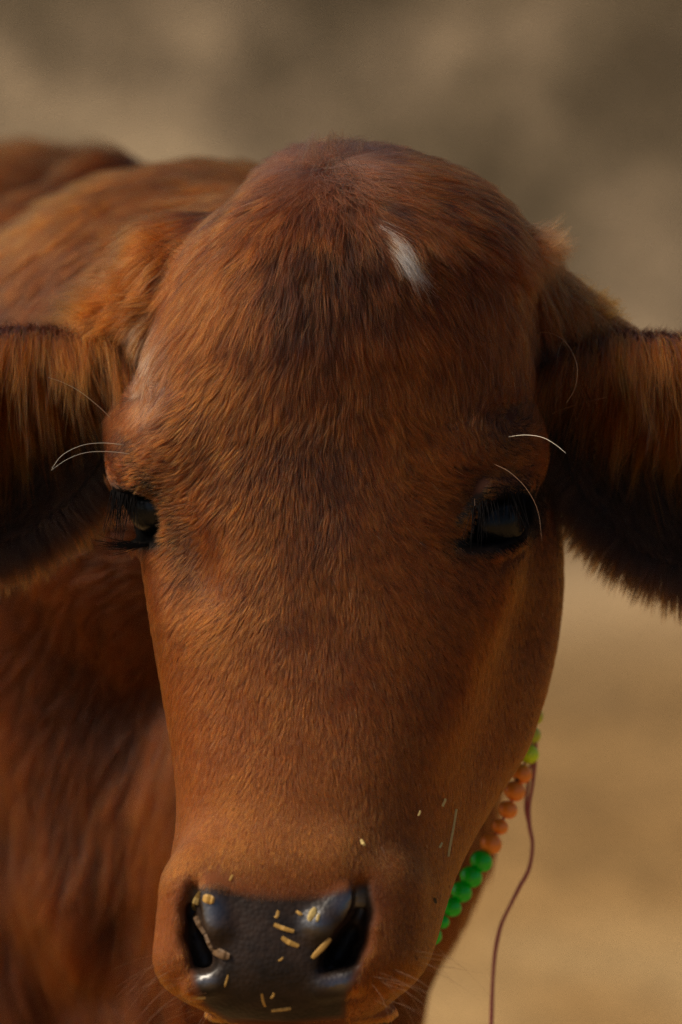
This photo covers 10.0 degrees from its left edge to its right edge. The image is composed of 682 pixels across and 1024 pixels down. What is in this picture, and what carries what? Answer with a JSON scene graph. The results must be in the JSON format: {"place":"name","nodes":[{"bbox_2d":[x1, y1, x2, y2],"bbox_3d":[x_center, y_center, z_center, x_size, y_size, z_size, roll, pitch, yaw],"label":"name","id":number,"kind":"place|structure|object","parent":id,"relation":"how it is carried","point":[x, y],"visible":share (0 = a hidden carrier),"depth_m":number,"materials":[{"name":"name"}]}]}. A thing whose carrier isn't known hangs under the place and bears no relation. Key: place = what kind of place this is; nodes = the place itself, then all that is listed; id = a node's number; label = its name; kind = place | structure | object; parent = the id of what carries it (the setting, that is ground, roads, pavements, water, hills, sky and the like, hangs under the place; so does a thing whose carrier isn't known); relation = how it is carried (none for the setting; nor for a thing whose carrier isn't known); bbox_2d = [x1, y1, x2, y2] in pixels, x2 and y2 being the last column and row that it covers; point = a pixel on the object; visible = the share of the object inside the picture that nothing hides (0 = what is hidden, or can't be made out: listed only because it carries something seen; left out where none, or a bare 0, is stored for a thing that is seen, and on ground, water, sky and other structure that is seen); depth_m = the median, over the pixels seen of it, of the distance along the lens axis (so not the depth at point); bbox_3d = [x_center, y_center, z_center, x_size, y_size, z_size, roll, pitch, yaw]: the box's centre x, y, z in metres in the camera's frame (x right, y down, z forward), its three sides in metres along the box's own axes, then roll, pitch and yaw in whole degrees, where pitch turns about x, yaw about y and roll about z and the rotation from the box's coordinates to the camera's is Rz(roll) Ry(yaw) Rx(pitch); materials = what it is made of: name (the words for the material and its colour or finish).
{"place":"outdoors","nodes":[
{"label":"outdoors","id":0,"kind":"place"},
{"bbox_2d":[0,0,681,1023],"bbox_3d":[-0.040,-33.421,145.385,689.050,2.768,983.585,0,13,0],"label":"ground","id":1,"kind":"structure","parent":0,"point":[538,112],"depth_m":6.92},
{"bbox_2d":[0,129,681,1023],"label":"cow","id":2,"kind":"object","parent":1,"relation":"on","point":[324,457],"visible":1,"depth_m":1.98},
{"bbox_2d":[192,891,199,910],"bbox_3d":[-0.071,0.192,1.922,0.005,0.016,0.017,0,13,0],"label":"oat husk","id":3,"kind":"object","parent":2,"relation":"on","point":[196,899],"visible":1,"depth_m":1.92,"materials":[{"name":"beige plant"}]},
{"bbox_2d":[192,912,204,933],"bbox_3d":[-0.070,0.202,1.924,0.008,0.008,0.016,0,13,0],"label":"feed crust","id":4,"kind":"object","parent":2,"relation":"attached to","point":[198,923],"visible":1,"depth_m":1.92},
{"bbox_2d":[202,894,214,903],"bbox_3d":[-0.065,0.190,1.909,0.006,0.005,0.003,0,13,0],"label":"grain flake","id":5,"kind":"object","parent":2,"relation":"attached to","point":[208,899],"visible":1,"depth_m":1.91,"materials":[{"name":"plant"}]},
{"bbox_2d":[204,934,212,950],"bbox_3d":[-0.065,0.212,1.916,0.006,0.008,0.005,0,13,0],"label":"feed crust","id":6,"kind":"object","parent":2,"relation":"attached to","point":[208,942],"visible":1,"depth_m":1.92},
{"bbox_2d":[212,948,229,959],"bbox_3d":[-0.059,0.216,1.911,0.009,0.005,0.009,0,13,0],"label":"feed crust","id":7,"kind":"object","parent":2,"relation":"attached to","point":[221,954],"visible":1,"depth_m":1.91},
{"bbox_2d":[261,994,265,1006],"bbox_3d":[-0.038,0.240,1.911,0.003,0.008,0.003,0,13,0],"label":"straw","id":8,"kind":"object","parent":2,"relation":"on","point":[263,1001],"visible":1,"depth_m":1.91,"materials":[{"name":"beige plant"}]},
{"bbox_2d":[271,1007,290,1011],"bbox_3d":[-0.029,0.245,1.915,0.010,0.003,0.002,0,13,0],"label":"straw","id":9,"kind":"object","parent":2,"relation":"on","point":[281,1009],"visible":1,"depth_m":1.91,"materials":[{"name":"beige plant"}]},
{"bbox_2d":[274,923,293,932],"bbox_3d":[-0.028,0.204,1.906,0.010,0.005,0.002,0,13,0],"label":"straw","id":10,"kind":"object","parent":2,"relation":"on","point":[283,928],"visible":1,"depth_m":1.91,"materials":[{"name":"beige plant"}]},
{"bbox_2d":[281,936,298,947],"bbox_3d":[-0.025,0.210,1.905,0.009,0.006,0.002,0,13,0],"label":"straw","id":11,"kind":"object","parent":2,"relation":"on","point":[289,942],"visible":1,"depth_m":1.91,"materials":[{"name":"beige plant"}]},
{"bbox_2d":[307,907,316,920],"bbox_3d":[-0.014,0.197,1.903,0.005,0.006,0.003,0,13,0],"label":"oat husk","id":12,"kind":"object","parent":2,"relation":"on","point":[312,913],"visible":1,"depth_m":1.90,"materials":[{"name":"beige plant"}]},
{"bbox_2d":[311,938,331,958],"bbox_3d":[-0.010,0.213,1.904,0.010,0.011,0.002,0,13,0],"label":"straw","id":13,"kind":"object","parent":2,"relation":"on","point":[320,949],"visible":1,"depth_m":1.90,"materials":[{"name":"beige plant"}]},
{"bbox_2d":[447,809,457,856],"bbox_3d":[0.056,0.162,1.962,0.006,0.021,0.013,0,13,0],"label":"straw","id":14,"kind":"object","parent":2,"relation":"on","point":[452,832],"visible":1,"depth_m":1.96,"materials":[{"name":"beige plant"}]},
{"bbox_2d":[436,712,542,943],"bbox_3d":[0.014,0.092,2.217,0.191,0.258,0.333,0,13,0],"label":"bead necklace","id":15,"kind":"object","parent":2,"relation":"hanging from","point":[480,862],"visible":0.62,"depth_m":2.09,"materials":[{"name":"multicoloured plastic"}]},
{"bbox_2d":[489,742,537,1023],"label":"cord","id":16,"kind":"object","parent":15,"relation":"hanging from","point":[527,804],"visible":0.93,"depth_m":2.12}
]}

